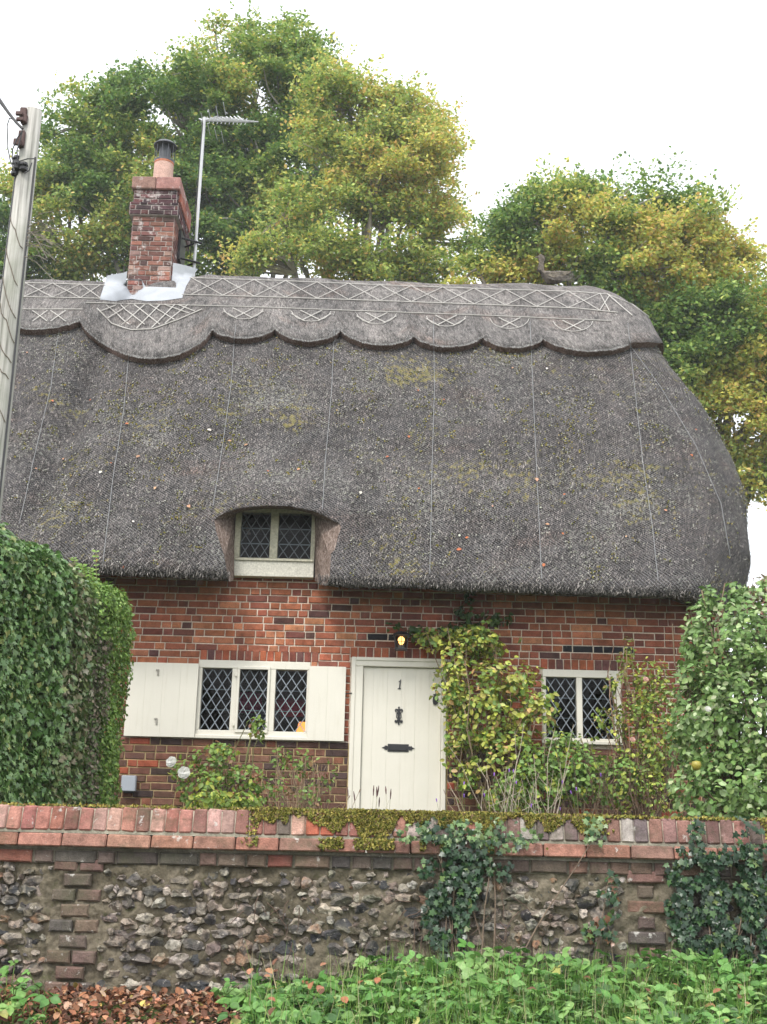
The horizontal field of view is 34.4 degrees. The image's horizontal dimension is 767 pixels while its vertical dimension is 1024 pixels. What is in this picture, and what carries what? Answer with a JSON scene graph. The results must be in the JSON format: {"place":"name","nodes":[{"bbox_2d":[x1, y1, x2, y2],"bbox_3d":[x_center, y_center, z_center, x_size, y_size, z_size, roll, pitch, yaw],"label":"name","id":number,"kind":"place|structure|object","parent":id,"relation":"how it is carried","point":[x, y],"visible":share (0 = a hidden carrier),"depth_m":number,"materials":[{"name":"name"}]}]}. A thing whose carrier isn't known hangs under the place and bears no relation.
{"place":"outdoors","nodes":[
{"label":"outdoors","id":0,"kind":"place"},
{"bbox_2d":[0,994,679,1023],"bbox_3d":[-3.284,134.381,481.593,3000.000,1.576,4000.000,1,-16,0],"label":"ground","id":1,"kind":"structure","parent":0,"point":[35,1006],"depth_m":5.90,"materials":[{"name":"soil"}]},
{"bbox_2d":[0,98,62,518],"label":"utility pole","id":2,"kind":"object","parent":1,"relation":"on","point":[24,160],"visible":1,"depth_m":10.26,"materials":[{"name":"grey wood"}]},
{"bbox_2d":[0,522,99,806],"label":"ivy hedge","id":3,"kind":"object","parent":1,"relation":"on","point":[47,600],"visible":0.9,"depth_m":8.01,"materials":[{"name":"green plant"}]},
{"bbox_2d":[66,549,136,807],"bbox_3d":[-2.857,1.469,9.631,1.718,2.362,1.330,1,-16,0],"label":"box hedge","id":4,"kind":"object","parent":1,"relation":"on","point":[104,711],"visible":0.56,"depth_m":9.50,"materials":[{"name":"green plant"}]},
{"bbox_2d":[0,0,346,281],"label":"beech tree","id":5,"kind":"object","parent":1,"relation":"on","point":[96,169],"visible":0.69,"depth_m":35.53,"materials":[{"name":"green plant"}]},
{"bbox_2d":[166,713,272,809],"bbox_3d":[-1.483,2.415,11.065,0.961,1.320,0.584,6,-16,-16],"label":"rose bush","id":6,"kind":"object","parent":1,"relation":"on","point":[183,772],"visible":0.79,"depth_m":11.06,"materials":[{"name":"green plant"}]},
{"bbox_2d":[186,785,264,809],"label":"leafy perennial","id":7,"kind":"object","parent":1,"relation":"on","point":[224,796],"visible":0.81,"depth_m":9.76,"materials":[{"name":"green plant"}]},
{"bbox_2d":[254,745,337,808],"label":"sparse rose","id":8,"kind":"object","parent":1,"relation":"on","point":[279,789],"visible":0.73,"depth_m":11.31,"materials":[{"name":"green plant"}]},
{"bbox_2d":[259,765,360,807],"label":"dead stalks","id":9,"kind":"object","parent":1,"relation":"on","point":[303,802],"visible":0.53,"depth_m":10.24,"materials":[{"name":"brown plant"}]},
{"bbox_2d":[204,31,488,283],"bbox_3d":[-0.893,-2.309,30.581,7.566,21.488,4.551,1,-16,0],"label":"beech tree","id":10,"kind":"object","parent":1,"relation":"on","point":[386,155],"visible":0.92,"depth_m":31.39,"materials":[{"name":"green plant"}]},
{"bbox_2d":[335,786,390,809],"bbox_3d":[-0.059,2.015,7.990,0.333,0.506,0.410,15,-21,-41],"label":"seeding plantain","id":11,"kind":"object","parent":1,"relation":"on","point":[377,791],"visible":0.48,"depth_m":8.02,"materials":[{"name":"plant"}]},
{"bbox_2d":[0,139,752,859],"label":"thatched cottage","id":12,"kind":"structure","parent":1,"relation":"on","point":[266,569],"depth_m":12.74,"materials":[{"name":"plant"}]},
{"bbox_2d":[121,775,136,792],"bbox_3d":[-2.440,2.609,11.875,0.138,0.163,0.063,1,-16,0],"label":"junction box","id":13,"kind":"object","parent":12,"relation":"attached to","point":[128,784],"visible":0.94,"depth_m":11.85,"materials":[{"name":"grey plastic"}]},
{"bbox_2d":[177,102,257,276],"bbox_3d":[-2.382,-4.353,17.252,0.984,3.131,0.612,13,-19,-36],"label":"tv aerial","id":14,"kind":"object","parent":12,"relation":"attached to","point":[181,258],"visible":0.98,"depth_m":17.11,"materials":[{"name":"metal"}]},
{"bbox_2d":[239,692,261,712],"bbox_3d":[-1.413,1.979,12.880,0.300,0.220,0.160,1,-16,0],"label":"cushion","id":15,"kind":"object","parent":12,"relation":"on","point":[244,700],"visible":0.59,"depth_m":12.82,"materials":[{"name":"fabric"}]},
{"bbox_2d":[194,660,310,740],"bbox_3d":[-1.277,1.849,12.160,1.126,0.767,0.140,1,-15,0],"label":"window","id":16,"kind":"structure","parent":12,"relation":"in","point":[236,667],"depth_m":12.15,"materials":[{"name":"beige paint"}]},
{"bbox_2d":[256,712,281,728],"bbox_3d":[-1.180,2.152,12.782,0.260,0.180,0.160,1,-16,0],"label":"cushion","id":17,"kind":"object","parent":12,"relation":"on","point":[278,716],"visible":0.38,"depth_m":12.73,"materials":[{"name":"fabric"}]},
{"bbox_2d":[234,509,314,579],"bbox_3d":[-1.097,0.420,12.882,0.809,0.714,0.935,1,-15,0],"label":"window","id":18,"kind":"structure","parent":12,"relation":"in","point":[277,546],"depth_m":12.51,"materials":[{"name":"beige paint"}]},
{"bbox_2d":[275,698,304,716],"bbox_3d":[-0.982,2.029,12.870,0.340,0.200,0.160,1,-16,0],"label":"cushion","id":19,"kind":"object","parent":12,"relation":"on","point":[289,701],"visible":0.73,"depth_m":12.81,"materials":[{"name":"fabric"}]},
{"bbox_2d":[296,722,304,731],"bbox_3d":[-0.827,2.258,12.548,0.120,0.260,0.120,1,-16,0],"label":"table lamp","id":20,"kind":"object","parent":12,"relation":"in","point":[299,729],"visible":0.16,"depth_m":12.53,"materials":[{"name":"yellow fabric"}]},
{"bbox_2d":[26,352,696,567],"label":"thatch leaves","id":21,"kind":"object","parent":12,"relation":"on","point":[360,492],"visible":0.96,"depth_m":12.72,"materials":[{"name":"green plant"}]},
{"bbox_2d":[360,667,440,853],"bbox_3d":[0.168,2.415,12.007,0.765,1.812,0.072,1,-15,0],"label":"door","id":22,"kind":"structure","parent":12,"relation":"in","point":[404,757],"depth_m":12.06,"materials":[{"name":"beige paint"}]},
{"bbox_2d":[393,631,409,650],"bbox_3d":[0.174,1.265,12.178,0.170,0.193,0.233,1,-16,0],"label":"wall lantern","id":23,"kind":"object","parent":12,"relation":"attached to","point":[400,643],"depth_m":12.11,"materials":[{"name":"black metal"}]},
{"bbox_2d":[385,593,513,642],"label":"leafy creeper","id":24,"kind":"object","parent":12,"relation":"attached to","point":[495,618],"visible":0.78,"depth_m":12.24,"materials":[{"name":"green plant"}]},
{"bbox_2d":[535,254,574,284],"bbox_3d":[2.274,-3.227,16.474,0.528,0.432,0.192,1,-16,0],"label":"straw duck","id":25,"kind":"object","parent":12,"relation":"on","point":[553,277],"visible":1,"depth_m":16.39},
{"bbox_2d":[542,669,622,745],"bbox_3d":[1.943,1.918,12.163,0.800,0.727,0.140,1,-15,0],"label":"window","id":26,"kind":"structure","parent":12,"relation":"in","point":[578,675],"depth_m":12.18,"materials":[{"name":"beige paint"}]},
{"bbox_2d":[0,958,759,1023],"bbox_3d":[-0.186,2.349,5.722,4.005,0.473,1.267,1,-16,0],"label":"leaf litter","id":27,"kind":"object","parent":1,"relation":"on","point":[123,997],"visible":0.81,"depth_m":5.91,"materials":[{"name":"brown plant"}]},
{"bbox_2d":[0,804,766,1005],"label":"garden wall","id":28,"kind":"structure","parent":1,"relation":"on","point":[131,898],"depth_m":6.50,"materials":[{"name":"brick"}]},
{"bbox_2d":[230,893,529,980],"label":"dead ivy twigs","id":29,"kind":"object","parent":28,"relation":"attached to","point":[506,931],"visible":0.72,"depth_m":6.41,"materials":[{"name":"brown plant"}]},
{"bbox_2d":[1,801,766,852],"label":"moss","id":30,"kind":"object","parent":28,"relation":"on","point":[376,823],"visible":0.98,"depth_m":6.58,"materials":[{"name":"green plant"}]},
{"bbox_2d":[417,816,521,982],"bbox_3d":[0.444,2.072,6.417,0.554,0.960,0.124,1,-16,0],"label":"ivy","id":31,"kind":"object","parent":28,"relation":"attached to","point":[439,901],"visible":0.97,"depth_m":6.45,"materials":[{"name":"green plant"}]},
{"bbox_2d":[396,811,608,975],"bbox_3d":[0.615,2.047,6.413,1.102,1.017,0.214,4,-16,-9],"label":"ivy","id":32,"kind":"object","parent":28,"relation":"attached to","point":[520,840],"visible":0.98,"depth_m":6.50,"materials":[{"name":"green plant"}]},
{"bbox_2d":[580,869,620,978],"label":"ivy","id":33,"kind":"object","parent":28,"relation":"attached to","point":[601,927],"visible":0.94,"depth_m":6.41,"materials":[{"name":"green plant"}]},
{"bbox_2d":[662,815,766,996],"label":"ivy","id":34,"kind":"object","parent":28,"relation":"attached to","point":[750,897],"visible":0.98,"depth_m":6.43,"materials":[{"name":"green plant"}]},
{"bbox_2d":[0,938,766,1023],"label":"ground elder","id":35,"kind":"object","parent":1,"relation":"on","point":[234,998],"visible":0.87,"depth_m":5.78,"materials":[{"name":"green plant"}]},
{"bbox_2d":[413,619,561,812],"bbox_3d":[0.976,2.148,11.716,1.420,2.300,0.620,1,-16,0],"label":"climbing shrub","id":36,"kind":"object","parent":1,"relation":"on","point":[494,700],"visible":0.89,"depth_m":11.76,"materials":[{"name":"green plant"}]},
{"bbox_2d":[240,934,766,1023],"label":"grass","id":37,"kind":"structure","parent":1,"relation":"on","point":[701,1003],"depth_m":5.71,"materials":[{"name":"green plant"}]},
{"bbox_2d":[445,724,573,817],"bbox_3d":[0.953,2.140,9.409,0.981,1.075,0.539,1,-16,0],"label":"dry bush","id":38,"kind":"object","parent":1,"relation":"on","point":[512,796],"visible":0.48,"depth_m":9.40,"materials":[{"name":"beige plant"}]},
{"bbox_2d":[490,731,647,813],"bbox_3d":[1.676,2.611,11.337,1.439,1.241,0.612,4,-16,-8],"label":"garden bush","id":39,"kind":"object","parent":1,"relation":"on","point":[582,774],"visible":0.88,"depth_m":11.28,"materials":[{"name":"green plant"}]},
{"bbox_2d":[495,737,704,859],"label":"bare branches","id":40,"kind":"object","parent":1,"relation":"on","point":[598,794],"visible":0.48,"depth_m":10.54,"materials":[{"name":"plant"}]},
{"bbox_2d":[439,145,766,510],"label":"beech tree","id":41,"kind":"object","parent":1,"relation":"on","point":[698,301],"visible":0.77,"depth_m":28.30,"materials":[{"name":"green plant"}]},
{"bbox_2d":[591,636,682,859],"bbox_3d":[2.378,2.181,11.467,0.862,2.166,0.640,1,-16,0],"label":"climbing rose","id":42,"kind":"object","parent":1,"relation":"on","point":[654,768],"visible":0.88,"depth_m":11.55,"materials":[{"name":"green plant"}]},
{"bbox_2d":[661,578,766,861],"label":"hedge","id":43,"kind":"object","parent":1,"relation":"on","point":[733,786],"visible":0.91,"depth_m":8.29,"materials":[{"name":"green plant"}]},
{"bbox_2d":[733,573,766,788],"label":"red tinted shrub","id":44,"kind":"object","parent":1,"relation":"on","point":[760,597],"visible":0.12,"depth_m":13.61,"materials":[{"name":"green plant"}]},
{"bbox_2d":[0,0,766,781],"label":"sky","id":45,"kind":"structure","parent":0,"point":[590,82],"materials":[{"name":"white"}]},
{"bbox_2d":[436,768,602,813],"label":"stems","id":46,"kind":"object","parent":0,"point":[509,799],"visible":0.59,"depth_m":8.19,"materials":[{"name":"plant"}]}
]}

